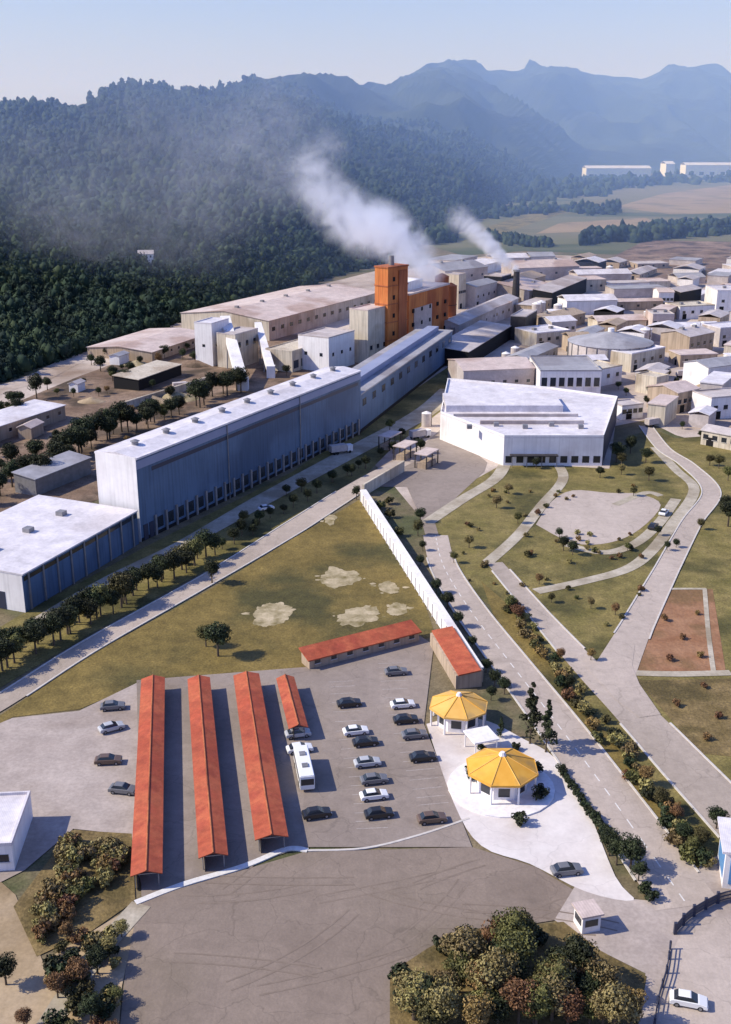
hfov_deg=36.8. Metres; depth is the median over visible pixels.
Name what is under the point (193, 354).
tree
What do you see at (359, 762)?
parked car
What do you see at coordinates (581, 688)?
shrub
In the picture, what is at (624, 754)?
shrub
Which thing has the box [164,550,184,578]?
tree
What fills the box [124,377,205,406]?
stone wall
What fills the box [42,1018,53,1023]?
shrub
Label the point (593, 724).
shrub
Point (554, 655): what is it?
shrub
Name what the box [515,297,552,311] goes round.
works building
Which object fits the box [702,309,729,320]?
works building
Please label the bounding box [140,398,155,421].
tree
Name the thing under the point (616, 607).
tree
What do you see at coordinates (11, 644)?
tree
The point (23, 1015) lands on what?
tree
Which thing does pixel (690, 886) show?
avenue
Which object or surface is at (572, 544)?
tree
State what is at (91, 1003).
tree
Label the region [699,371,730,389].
works building
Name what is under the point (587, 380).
window
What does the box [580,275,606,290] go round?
works building
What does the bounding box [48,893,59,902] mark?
shrub
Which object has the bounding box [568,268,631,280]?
works building
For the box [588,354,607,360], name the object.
works building
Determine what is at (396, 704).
parked car
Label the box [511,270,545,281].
works building
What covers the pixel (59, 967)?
shrub
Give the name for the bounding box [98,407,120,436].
tree
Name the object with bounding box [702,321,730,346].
white house
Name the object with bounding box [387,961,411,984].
shrub
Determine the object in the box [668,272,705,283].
works building
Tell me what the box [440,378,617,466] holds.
white hall
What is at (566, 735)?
avenue marking
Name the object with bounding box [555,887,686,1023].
entrance apron
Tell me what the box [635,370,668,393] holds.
cream house
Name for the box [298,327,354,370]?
silo house
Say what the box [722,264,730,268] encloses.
works building
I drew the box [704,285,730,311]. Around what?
white block
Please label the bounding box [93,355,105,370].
tree
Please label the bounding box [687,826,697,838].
shrub
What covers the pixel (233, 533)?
tree
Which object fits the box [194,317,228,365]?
conveyor tower
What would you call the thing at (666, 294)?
pink house
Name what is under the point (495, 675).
tree
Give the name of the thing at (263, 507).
parked car
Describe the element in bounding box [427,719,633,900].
plaza
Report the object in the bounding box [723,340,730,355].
works building
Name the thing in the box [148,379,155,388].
tree
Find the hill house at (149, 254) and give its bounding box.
[137,250,153,262]
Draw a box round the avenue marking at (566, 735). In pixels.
[435,535,684,900]
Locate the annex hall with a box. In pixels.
[0,495,138,612]
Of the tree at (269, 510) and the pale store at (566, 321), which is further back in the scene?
the pale store at (566, 321)
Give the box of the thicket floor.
[390,922,646,1023]
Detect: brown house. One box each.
[646,380,700,413]
[660,324,714,352]
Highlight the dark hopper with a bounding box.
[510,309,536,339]
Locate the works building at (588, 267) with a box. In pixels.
[579,266,601,268]
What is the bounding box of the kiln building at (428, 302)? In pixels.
[374,277,449,333]
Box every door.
[0,591,6,608]
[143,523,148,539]
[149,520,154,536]
[626,411,631,418]
[679,405,683,412]
[706,437,713,446]
[716,411,720,418]
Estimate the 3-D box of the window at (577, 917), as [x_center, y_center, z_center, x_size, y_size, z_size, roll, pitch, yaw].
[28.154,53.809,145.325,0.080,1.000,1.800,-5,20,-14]
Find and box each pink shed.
[497,277,547,301]
[501,257,579,279]
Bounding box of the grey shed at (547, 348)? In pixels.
[505,342,558,359]
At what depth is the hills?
3024.73 m
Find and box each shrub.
[28,903,41,913]
[31,920,51,939]
[32,917,45,925]
[34,890,47,901]
[34,897,48,904]
[36,932,47,943]
[37,910,60,931]
[38,890,56,903]
[38,899,58,919]
[40,898,57,907]
[41,877,56,885]
[41,1008,67,1023]
[42,881,65,896]
[42,953,70,972]
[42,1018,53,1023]
[44,962,70,987]
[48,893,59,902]
[53,844,67,858]
[53,861,71,878]
[53,939,68,952]
[55,854,70,863]
[56,878,72,890]
[56,892,79,908]
[57,831,74,845]
[57,917,64,926]
[58,900,76,919]
[59,977,72,990]
[60,841,74,850]
[60,862,79,878]
[60,866,81,883]
[61,883,87,904]
[61,984,84,1003]
[62,833,74,842]
[62,1016,76,1023]
[63,860,71,867]
[64,947,81,961]
[64,996,80,1015]
[65,832,81,843]
[65,845,83,862]
[66,926,88,943]
[68,973,90,983]
[69,837,82,846]
[71,877,86,885]
[74,979,95,996]
[76,839,97,859]
[77,845,96,860]
[77,869,86,876]
[78,876,96,892]
[79,972,91,984]
[80,930,92,944]
[80,930,103,950]
[81,943,92,952]
[89,858,104,871]
[89,1015,104,1023]
[92,991,113,1014]
[94,865,114,881]
[95,836,113,849]
[95,849,106,857]
[96,853,112,870]
[97,1001,115,1020]
[97,1012,110,1018]
[98,841,110,853]
[98,873,112,887]
[98,941,119,958]
[100,982,114,992]
[100,988,120,1006]
[102,924,118,937]
[107,837,123,853]
[107,845,128,863]
[107,854,124,870]
[108,956,121,968]
[114,842,131,854]
[376,500,385,507]
[384,496,394,503]
[384,509,395,517]
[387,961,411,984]
[392,988,404,1007]
[393,526,403,534]
[431,934,445,950]
[437,935,447,954]
[477,744,486,749]
[511,742,520,750]
[511,810,529,826]
[515,619,526,627]
[516,627,533,637]
[517,612,532,620]
[524,550,530,556]
[529,621,538,629]
[529,633,539,640]
[529,638,541,648]
[530,925,548,945]
[531,783,549,800]
[533,641,544,649]
[535,647,548,657]
[535,760,543,772]
[549,651,560,659]
[549,661,561,672]
[553,674,567,686]
[554,668,569,677]
[558,764,567,773]
[560,687,576,699]
[563,666,573,674]
[565,777,574,783]
[567,781,579,788]
[570,698,581,706]
[571,785,580,794]
[574,683,587,693]
[574,790,584,797]
[577,700,592,711]
[577,795,587,801]
[579,799,591,806]
[582,709,596,716]
[583,805,591,811]
[584,716,600,730]
[585,808,600,816]
[589,811,601,819]
[590,730,603,743]
[592,816,602,826]
[597,823,608,833]
[601,714,611,722]
[606,727,622,734]
[607,731,626,747]
[621,740,640,756]
[621,769,627,779]
[622,751,636,758]
[623,756,636,768]
[624,767,641,784]
[631,762,641,768]
[637,584,645,590]
[637,880,651,893]
[638,777,654,793]
[639,786,656,800]
[645,889,659,901]
[656,814,674,826]
[657,801,675,815]
[661,613,667,619]
[662,827,687,844]
[663,818,675,830]
[664,797,680,814]
[666,653,673,660]
[671,818,687,827]
[672,698,680,706]
[678,843,697,864]
[680,633,685,639]
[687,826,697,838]
[689,840,702,858]
[696,846,712,866]
[697,651,704,656]
[700,681,707,687]
[703,732,712,739]
[703,854,717,867]
[714,711,723,717]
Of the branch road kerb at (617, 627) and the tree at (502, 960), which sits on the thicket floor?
the tree at (502, 960)
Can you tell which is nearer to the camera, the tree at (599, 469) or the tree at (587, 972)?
the tree at (587, 972)
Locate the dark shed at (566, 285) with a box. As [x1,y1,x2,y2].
[532,275,586,307]
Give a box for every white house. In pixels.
[691,387,730,418]
[700,424,730,449]
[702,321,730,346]
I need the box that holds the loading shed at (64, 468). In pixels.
[11,450,91,495]
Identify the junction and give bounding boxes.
[585,644,659,716]
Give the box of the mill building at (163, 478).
[94,366,360,541]
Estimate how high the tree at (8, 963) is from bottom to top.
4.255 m
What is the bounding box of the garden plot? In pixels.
[638,589,725,670]
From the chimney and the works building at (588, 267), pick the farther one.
the works building at (588, 267)
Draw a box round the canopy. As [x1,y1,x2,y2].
[463,726,498,752]
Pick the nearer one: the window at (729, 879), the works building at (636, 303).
the window at (729, 879)
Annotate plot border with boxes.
[671,588,705,589]
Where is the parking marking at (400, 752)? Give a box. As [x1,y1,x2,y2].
[332,663,447,828]
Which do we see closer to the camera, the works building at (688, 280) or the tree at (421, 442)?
the tree at (421, 442)
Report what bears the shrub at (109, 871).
on the brown lawn at (97, 905)
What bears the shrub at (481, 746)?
on the plaza
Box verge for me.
[0,367,447,687]
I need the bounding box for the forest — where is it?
[0,73,640,383]
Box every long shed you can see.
[444,294,518,334]
[445,320,510,365]
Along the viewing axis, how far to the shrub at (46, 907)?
146.38 m
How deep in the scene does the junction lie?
211.71 m
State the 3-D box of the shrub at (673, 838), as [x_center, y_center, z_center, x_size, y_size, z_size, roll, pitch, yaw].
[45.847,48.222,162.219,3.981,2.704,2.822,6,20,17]
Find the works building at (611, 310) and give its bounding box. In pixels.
[593,305,624,314]
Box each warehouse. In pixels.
[86,327,194,361]
[180,284,374,340]
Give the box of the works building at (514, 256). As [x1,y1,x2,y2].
[486,253,529,260]
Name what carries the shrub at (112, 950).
on the dirt lot at (25, 987)
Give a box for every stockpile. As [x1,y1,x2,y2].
[78,397,105,403]
[123,360,145,366]
[148,395,166,403]
[159,391,198,401]
[181,360,211,367]
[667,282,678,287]
[701,269,710,275]
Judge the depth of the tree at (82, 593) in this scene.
236.01 m
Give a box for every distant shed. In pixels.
[582,165,650,176]
[660,161,674,175]
[680,162,730,176]
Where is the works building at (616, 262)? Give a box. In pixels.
[606,257,627,267]
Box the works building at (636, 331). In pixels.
[617,324,652,339]
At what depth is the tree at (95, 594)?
236.24 m
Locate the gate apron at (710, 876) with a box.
[683,856,730,918]
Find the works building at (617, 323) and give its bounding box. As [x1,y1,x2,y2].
[598,317,626,331]
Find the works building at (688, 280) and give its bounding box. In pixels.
[677,274,699,285]
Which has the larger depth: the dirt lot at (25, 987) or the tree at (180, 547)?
the tree at (180, 547)
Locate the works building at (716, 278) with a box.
[707,271,730,284]
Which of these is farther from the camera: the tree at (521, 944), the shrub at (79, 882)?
the shrub at (79, 882)
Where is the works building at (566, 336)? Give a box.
[561,332,589,350]
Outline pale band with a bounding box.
[0,357,109,402]
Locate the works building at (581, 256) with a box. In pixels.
[571,252,595,260]
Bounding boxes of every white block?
[0,791,32,870]
[665,301,714,319]
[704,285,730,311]
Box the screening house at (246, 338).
[216,326,258,367]
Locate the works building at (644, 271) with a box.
[630,265,656,279]
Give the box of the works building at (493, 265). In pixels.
[476,258,505,272]
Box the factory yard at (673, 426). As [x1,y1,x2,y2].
[376,254,730,509]
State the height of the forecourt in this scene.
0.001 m
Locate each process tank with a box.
[421,411,431,426]
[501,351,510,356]
[511,345,518,353]
[532,302,540,313]
[538,300,545,312]
[553,303,562,308]
[640,327,650,338]
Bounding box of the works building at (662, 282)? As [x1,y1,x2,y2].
[636,278,669,286]
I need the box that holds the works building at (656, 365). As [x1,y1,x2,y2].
[635,362,670,380]
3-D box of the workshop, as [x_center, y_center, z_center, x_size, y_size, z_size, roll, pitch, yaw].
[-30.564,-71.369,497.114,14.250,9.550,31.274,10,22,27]
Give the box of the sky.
[0,0,730,105]
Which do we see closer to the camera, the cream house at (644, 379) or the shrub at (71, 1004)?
the shrub at (71, 1004)
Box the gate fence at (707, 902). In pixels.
[673,890,730,934]
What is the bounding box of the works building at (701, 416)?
[688,405,717,427]
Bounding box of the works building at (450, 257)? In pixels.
[428,254,476,263]
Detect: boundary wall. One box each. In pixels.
[360,489,483,681]
[362,461,404,492]
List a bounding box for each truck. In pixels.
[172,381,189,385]
[329,443,352,454]
[409,428,430,439]
[644,417,659,427]
[675,370,682,377]
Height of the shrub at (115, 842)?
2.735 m
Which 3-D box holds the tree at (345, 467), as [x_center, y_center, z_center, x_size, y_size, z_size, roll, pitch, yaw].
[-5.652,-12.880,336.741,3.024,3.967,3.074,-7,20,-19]
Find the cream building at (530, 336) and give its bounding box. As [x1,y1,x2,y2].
[514,324,570,346]
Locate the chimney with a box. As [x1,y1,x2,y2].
[512,269,520,302]
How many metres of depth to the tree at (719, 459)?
343.10 m
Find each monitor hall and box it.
[447,356,535,384]
[529,355,601,393]
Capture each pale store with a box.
[416,259,487,281]
[538,315,577,331]
[593,360,622,385]
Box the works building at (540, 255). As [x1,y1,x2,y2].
[526,252,555,259]
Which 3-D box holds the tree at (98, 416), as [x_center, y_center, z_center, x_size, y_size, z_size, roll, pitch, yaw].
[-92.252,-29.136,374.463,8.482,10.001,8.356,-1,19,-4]
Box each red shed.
[299,620,421,668]
[430,626,482,688]
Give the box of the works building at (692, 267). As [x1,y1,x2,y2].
[673,263,705,272]
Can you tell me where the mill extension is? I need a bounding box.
[353,326,452,431]
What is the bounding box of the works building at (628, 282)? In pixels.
[606,280,649,284]
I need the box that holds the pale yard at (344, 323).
[291,280,374,334]
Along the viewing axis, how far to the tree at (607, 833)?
159.29 m
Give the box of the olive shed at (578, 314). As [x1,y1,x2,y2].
[536,307,585,325]
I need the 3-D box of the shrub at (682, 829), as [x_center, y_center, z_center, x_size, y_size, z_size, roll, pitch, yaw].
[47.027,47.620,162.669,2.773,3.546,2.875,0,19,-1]
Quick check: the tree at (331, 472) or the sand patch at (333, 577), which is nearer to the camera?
the sand patch at (333, 577)
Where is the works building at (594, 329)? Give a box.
[576,325,605,333]
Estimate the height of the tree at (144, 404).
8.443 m
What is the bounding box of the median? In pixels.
[481,581,700,868]
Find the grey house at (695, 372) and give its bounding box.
[682,356,730,384]
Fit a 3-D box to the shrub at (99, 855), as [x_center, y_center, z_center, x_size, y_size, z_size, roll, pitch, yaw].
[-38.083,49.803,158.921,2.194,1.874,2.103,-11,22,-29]
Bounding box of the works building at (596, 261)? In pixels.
[575,256,605,268]
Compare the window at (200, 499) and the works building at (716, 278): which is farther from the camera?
the works building at (716, 278)
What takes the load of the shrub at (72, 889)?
on the brown lawn at (97, 905)
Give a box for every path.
[35,389,444,618]
[36,901,149,1023]
[422,464,510,523]
[481,465,568,562]
[533,447,699,593]
[612,491,661,505]
[636,670,730,675]
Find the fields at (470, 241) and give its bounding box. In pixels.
[429,177,730,254]
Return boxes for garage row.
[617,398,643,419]
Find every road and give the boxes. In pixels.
[0,271,374,394]
[0,450,425,710]
[489,562,730,834]
[586,426,719,678]
[662,915,730,1023]
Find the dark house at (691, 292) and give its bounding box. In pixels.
[669,284,702,301]
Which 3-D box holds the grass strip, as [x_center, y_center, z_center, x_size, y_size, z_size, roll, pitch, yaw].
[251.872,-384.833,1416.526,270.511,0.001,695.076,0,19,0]
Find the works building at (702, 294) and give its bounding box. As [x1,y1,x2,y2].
[701,289,704,300]
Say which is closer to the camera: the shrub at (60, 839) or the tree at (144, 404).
the shrub at (60, 839)
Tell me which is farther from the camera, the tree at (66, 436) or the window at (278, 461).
the tree at (66, 436)
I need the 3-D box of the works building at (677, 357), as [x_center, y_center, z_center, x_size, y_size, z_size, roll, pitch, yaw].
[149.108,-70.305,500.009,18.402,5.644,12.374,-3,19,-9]
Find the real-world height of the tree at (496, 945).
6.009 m
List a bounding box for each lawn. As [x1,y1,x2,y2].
[0,500,432,722]
[14,830,134,955]
[435,430,730,857]
[638,679,730,756]
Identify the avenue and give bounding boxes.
[423,535,714,910]
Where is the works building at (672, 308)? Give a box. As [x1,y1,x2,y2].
[645,304,678,318]
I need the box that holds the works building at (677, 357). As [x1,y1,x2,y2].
[668,348,718,366]
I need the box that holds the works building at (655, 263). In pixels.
[628,260,668,267]
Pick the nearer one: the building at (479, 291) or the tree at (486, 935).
the tree at (486, 935)
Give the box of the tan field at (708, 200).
[622,185,730,213]
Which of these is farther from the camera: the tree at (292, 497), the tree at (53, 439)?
the tree at (53, 439)
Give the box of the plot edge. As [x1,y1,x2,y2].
[702,589,715,670]
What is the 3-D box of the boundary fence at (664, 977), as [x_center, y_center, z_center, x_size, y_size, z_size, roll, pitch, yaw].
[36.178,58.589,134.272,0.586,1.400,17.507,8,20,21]
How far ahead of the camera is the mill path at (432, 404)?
337.64 m
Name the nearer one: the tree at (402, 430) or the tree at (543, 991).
the tree at (543, 991)
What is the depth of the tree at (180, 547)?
263.75 m
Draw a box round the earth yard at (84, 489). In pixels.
[0,334,358,511]
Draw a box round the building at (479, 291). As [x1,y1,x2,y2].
[465,278,497,306]
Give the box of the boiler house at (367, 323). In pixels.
[349,303,384,362]
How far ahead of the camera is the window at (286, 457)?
342.66 m
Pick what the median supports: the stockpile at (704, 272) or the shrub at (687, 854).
the shrub at (687, 854)
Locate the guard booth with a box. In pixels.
[572,899,603,933]
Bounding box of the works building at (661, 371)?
[651,369,669,373]
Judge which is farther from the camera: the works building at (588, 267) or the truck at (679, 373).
the works building at (588, 267)
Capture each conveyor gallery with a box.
[220,316,248,390]
[254,322,275,377]
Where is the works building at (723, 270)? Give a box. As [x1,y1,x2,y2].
[707,268,730,273]
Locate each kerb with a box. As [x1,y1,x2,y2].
[0,491,357,695]
[134,846,308,903]
[308,817,469,851]
[426,557,699,880]
[491,569,730,837]
[613,425,721,638]
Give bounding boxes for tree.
[0,401,5,408]
[0,441,20,459]
[0,458,21,486]
[0,470,7,495]
[0,626,19,658]
[0,636,20,667]
[0,639,14,670]
[0,951,18,984]
[2,630,27,662]
[3,391,17,400]
[10,397,23,406]
[13,625,24,639]
[14,391,24,397]
[14,1006,31,1023]
[15,454,36,467]
[20,619,46,653]
[23,616,42,643]
[23,619,45,641]
[24,439,44,453]
[26,451,53,465]
[27,373,42,398]
[40,611,64,645]
[42,377,51,389]
[43,971,68,997]
[44,440,67,456]
[46,433,63,446]
[47,605,71,640]
[53,603,78,634]
[55,427,83,445]
[58,920,73,939]
[60,594,83,623]
[64,444,76,452]
[64,610,78,633]
[65,956,89,981]
[65,1020,82,1023]
[67,415,95,446]
[67,425,89,452]
[74,586,92,618]
[75,435,87,453]
[76,599,85,622]
[77,990,104,1019]
[79,597,98,624]
[83,586,105,618]
[83,942,106,973]
[85,412,104,440]
[86,354,94,364]
[87,427,97,448]
[92,582,111,615]
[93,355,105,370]
[95,387,101,393]
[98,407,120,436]
[99,416,116,439]
[99,934,117,955]
[104,417,118,439]
[104,1018,119,1023]
[105,571,134,607]
[105,589,121,613]
[106,365,118,372]
[107,984,123,1003]
[108,370,115,380]
[111,400,129,431]
[111,571,132,603]
[113,918,129,936]
[117,404,135,431]
[122,578,134,604]
[123,566,141,595]
[124,361,135,368]
[129,412,143,430]
[136,356,142,361]
[136,401,155,423]
[136,567,146,590]
[139,406,155,427]
[139,562,158,588]
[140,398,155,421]
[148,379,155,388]
[148,399,160,422]
[148,554,172,581]
[150,564,164,587]
[154,352,162,359]
[158,408,168,419]
[159,345,169,357]
[162,398,179,417]
[163,385,174,394]
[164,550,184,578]
[169,543,191,569]
[174,396,186,414]
[178,348,185,358]
[178,550,195,572]
[183,535,205,565]
[186,382,198,405]
[189,351,195,359]
[190,378,209,407]
[194,624,207,646]
[195,528,214,556]
[202,621,231,656]
[203,384,212,404]
[203,558,220,582]
[204,372,220,396]
[211,533,220,554]
[217,370,235,395]
[219,537,226,548]
[227,528,240,543]
[230,368,237,390]
[233,366,249,392]
[235,518,247,535]
[238,510,249,518]
[247,524,257,535]
[250,519,259,525]
[254,510,264,523]
[265,507,273,517]
[280,504,286,513]
[282,364,289,375]
[282,484,291,495]
[288,494,298,507]
[295,477,306,491]
[303,489,311,500]
[312,479,321,492]
[327,470,336,477]
[342,464,349,475]
[348,463,355,475]
[352,485,360,498]
[355,460,361,468]
[361,455,370,468]
[377,447,384,457]
[385,419,395,429]
[388,441,396,453]
[392,969,432,1019]
[396,966,427,1020]
[397,428,405,434]
[407,971,435,1015]
[413,518,424,535]
[413,999,447,1023]
[414,507,426,518]
[415,438,425,449]
[415,554,424,565]
[419,540,426,550]
[422,973,460,1023]
[430,578,441,593]
[430,1007,453,1023]
[431,968,459,992]
[436,971,460,990]
[438,925,488,980]
[440,591,454,608]
[441,950,471,991]
[448,944,476,986]
[449,551,458,562]
[452,611,463,626]
[458,991,482,1014]
[461,991,495,1023]
[462,951,508,995]
[463,535,473,542]
[463,954,499,992]
[468,635,476,647]
[471,986,499,1005]
[481,658,493,672]
[481,916,505,945]
[485,938,517,962]
[485,946,521,998]
[486,685,497,699]
[486,990,513,1023]
[488,669,501,686]
[489,906,529,939]
[490,926,539,969]
[492,495,502,507]
[496,675,511,693]
[496,716,503,737]
[499,962,529,986]
[499,975,538,1023]
[504,483,513,493]
[504,595,517,609]
[505,906,538,937]
[510,604,526,619]
[514,511,521,522]
[519,682,542,743]
[521,978,555,1023]
[521,1007,548,1023]
[526,975,562,1018]
[527,967,549,981]
[532,457,539,464]
[532,970,578,1020]
[533,953,576,985]
[535,573,543,581]
[539,699,557,751]
[539,955,577,989]
[544,944,582,972]
[544,948,575,969]
[548,593,555,602]
[554,987,585,1023]
[555,527,562,536]
[556,648,565,660]
[558,535,569,550]
[559,933,599,970]
[564,674,576,686]
[567,540,578,554]
[573,972,604,997]
[574,966,589,984]
[578,991,597,1023]
[580,955,622,988]
[580,960,607,990]
[586,985,614,1023]
[587,648,595,659]
[588,597,594,608]
[589,980,640,1023]
[595,466,605,477]
[599,826,620,855]
[606,836,625,864]
[609,441,626,462]
[611,602,619,614]
[615,381,622,388]
[616,832,646,868]
[617,452,626,462]
[617,463,625,474]
[620,986,648,1023]
[625,435,636,453]
[625,542,631,550]
[627,996,642,1023]
[630,486,637,495]
[630,859,649,880]
[638,765,655,779]
[640,448,653,462]
[644,466,654,480]
[652,785,670,809]
[653,526,661,534]
[664,541,671,547]
[669,804,684,819]
[673,538,680,545]
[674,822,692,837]
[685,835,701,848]
[692,826,712,844]
[697,518,705,529]
[706,454,714,465]
[706,805,729,828]
[714,454,724,468]
[718,500,730,526]
[719,494,730,504]
[723,466,730,480]
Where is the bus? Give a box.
[293,745,314,789]
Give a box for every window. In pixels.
[0,854,9,863]
[157,515,163,527]
[168,509,173,521]
[178,505,183,516]
[188,500,193,512]
[198,496,203,507]
[208,491,212,502]
[217,487,222,497]
[226,482,231,493]
[235,478,239,489]
[244,474,248,485]
[252,470,256,480]
[261,466,264,476]
[269,462,272,473]
[277,459,280,469]
[285,455,288,465]
[292,452,295,461]
[294,359,298,368]
[307,445,310,454]
[314,441,317,451]
[334,432,337,441]
[439,716,443,724]
[451,721,460,728]
[468,718,475,727]
[481,783,489,794]
[498,789,509,796]
[505,456,511,462]
[516,457,522,462]
[517,785,524,794]
[527,457,533,462]
[538,457,544,462]
[541,378,546,386]
[549,457,555,462]
[550,378,555,386]
[558,378,564,386]
[560,456,566,462]
[567,378,573,386]
[571,456,577,462]
[575,911,580,925]
[576,378,581,386]
[582,456,588,462]
[585,378,590,386]
[585,919,597,927]
[593,378,599,386]
[593,456,599,462]
[718,840,724,876]
[728,863,730,884]
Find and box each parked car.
[94,753,122,765]
[97,721,124,733]
[100,700,124,711]
[107,781,134,795]
[258,504,274,510]
[284,728,310,739]
[286,742,313,754]
[301,806,331,820]
[336,697,361,708]
[342,724,368,736]
[352,735,378,747]
[353,755,381,768]
[359,772,388,786]
[359,788,388,802]
[364,806,393,820]
[384,666,407,676]
[390,698,415,709]
[393,713,418,724]
[401,728,427,740]
[409,750,436,763]
[416,810,447,825]
[550,861,583,877]
[647,522,658,529]
[658,508,668,515]
[669,988,707,1011]
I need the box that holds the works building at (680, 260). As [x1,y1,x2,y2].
[669,257,702,264]
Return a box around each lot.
[0,683,140,881]
[0,882,133,1023]
[137,636,471,896]
[536,490,660,544]
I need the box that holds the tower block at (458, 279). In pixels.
[444,272,465,308]
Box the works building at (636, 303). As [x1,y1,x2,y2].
[617,298,663,309]
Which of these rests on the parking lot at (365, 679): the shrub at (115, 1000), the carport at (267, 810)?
the carport at (267, 810)
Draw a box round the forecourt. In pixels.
[120,847,572,1023]
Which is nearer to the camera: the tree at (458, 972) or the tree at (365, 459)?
the tree at (458, 972)
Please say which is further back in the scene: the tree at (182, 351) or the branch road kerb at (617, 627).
the tree at (182, 351)
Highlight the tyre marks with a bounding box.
[171,858,618,995]
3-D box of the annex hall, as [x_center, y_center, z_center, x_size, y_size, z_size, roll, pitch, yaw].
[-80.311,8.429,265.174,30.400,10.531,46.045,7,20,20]
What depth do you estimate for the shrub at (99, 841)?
160.59 m
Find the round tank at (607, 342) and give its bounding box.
[567,327,653,361]
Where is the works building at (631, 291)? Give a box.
[605,284,666,297]
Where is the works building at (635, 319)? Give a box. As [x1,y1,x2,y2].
[588,314,646,325]
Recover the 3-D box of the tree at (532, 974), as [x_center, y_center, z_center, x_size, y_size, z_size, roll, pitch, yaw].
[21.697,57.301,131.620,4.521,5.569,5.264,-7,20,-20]
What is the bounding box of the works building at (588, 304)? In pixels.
[557,294,617,314]
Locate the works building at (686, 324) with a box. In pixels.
[676,321,716,326]
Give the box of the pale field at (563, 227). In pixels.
[536,218,650,233]
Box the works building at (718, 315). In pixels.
[698,309,729,321]
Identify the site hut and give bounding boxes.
[67,378,85,392]
[108,350,129,364]
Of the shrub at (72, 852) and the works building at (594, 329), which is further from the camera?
the works building at (594, 329)
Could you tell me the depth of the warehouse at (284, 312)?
591.45 m
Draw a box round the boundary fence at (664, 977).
[653,940,671,1023]
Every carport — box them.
[130,674,164,890]
[188,674,227,871]
[233,671,287,852]
[276,674,307,740]
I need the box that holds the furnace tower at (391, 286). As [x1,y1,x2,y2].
[374,255,408,346]
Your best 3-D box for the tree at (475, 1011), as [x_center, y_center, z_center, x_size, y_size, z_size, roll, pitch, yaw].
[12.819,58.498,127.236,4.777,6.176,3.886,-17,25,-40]
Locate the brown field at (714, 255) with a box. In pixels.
[611,240,730,280]
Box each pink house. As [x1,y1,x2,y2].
[645,309,674,326]
[653,288,674,303]
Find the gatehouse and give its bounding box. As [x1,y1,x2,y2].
[717,816,730,888]
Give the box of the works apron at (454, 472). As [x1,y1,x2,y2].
[380,430,486,534]
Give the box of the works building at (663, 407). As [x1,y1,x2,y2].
[647,394,678,426]
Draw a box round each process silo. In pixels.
[435,273,448,282]
[448,283,456,317]
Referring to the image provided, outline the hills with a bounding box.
[0,59,730,288]
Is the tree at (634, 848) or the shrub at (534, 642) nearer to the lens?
the tree at (634, 848)
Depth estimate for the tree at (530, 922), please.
139.52 m
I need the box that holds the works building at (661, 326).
[646,320,683,340]
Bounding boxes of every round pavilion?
[429,690,487,736]
[448,748,554,817]
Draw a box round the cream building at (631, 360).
[610,345,665,371]
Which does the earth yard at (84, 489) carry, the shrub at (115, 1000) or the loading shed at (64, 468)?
the loading shed at (64, 468)
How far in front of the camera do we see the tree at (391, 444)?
359.65 m
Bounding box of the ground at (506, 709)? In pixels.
[0,173,683,1022]
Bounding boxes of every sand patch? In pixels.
[253,602,295,626]
[320,566,361,588]
[324,514,336,525]
[336,606,379,626]
[378,581,398,593]
[386,602,406,615]
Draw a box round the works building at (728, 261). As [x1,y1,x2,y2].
[726,256,730,263]
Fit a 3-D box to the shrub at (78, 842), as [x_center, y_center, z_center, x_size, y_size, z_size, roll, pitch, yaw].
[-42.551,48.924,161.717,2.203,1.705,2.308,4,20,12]
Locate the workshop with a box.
[265,339,301,372]
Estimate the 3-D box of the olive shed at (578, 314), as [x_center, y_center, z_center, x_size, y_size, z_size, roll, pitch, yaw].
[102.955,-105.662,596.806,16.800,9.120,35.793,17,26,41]
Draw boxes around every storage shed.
[0,399,65,440]
[16,418,44,438]
[112,360,181,390]
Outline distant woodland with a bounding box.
[396,168,730,247]
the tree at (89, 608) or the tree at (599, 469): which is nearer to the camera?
the tree at (89, 608)
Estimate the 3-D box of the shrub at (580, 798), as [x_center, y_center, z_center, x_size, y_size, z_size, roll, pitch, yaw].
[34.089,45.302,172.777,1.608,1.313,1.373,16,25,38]
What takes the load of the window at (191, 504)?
in the mill building at (163, 478)
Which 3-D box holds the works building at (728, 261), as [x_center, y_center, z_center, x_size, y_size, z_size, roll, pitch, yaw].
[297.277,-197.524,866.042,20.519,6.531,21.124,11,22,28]
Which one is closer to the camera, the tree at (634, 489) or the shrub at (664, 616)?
the shrub at (664, 616)

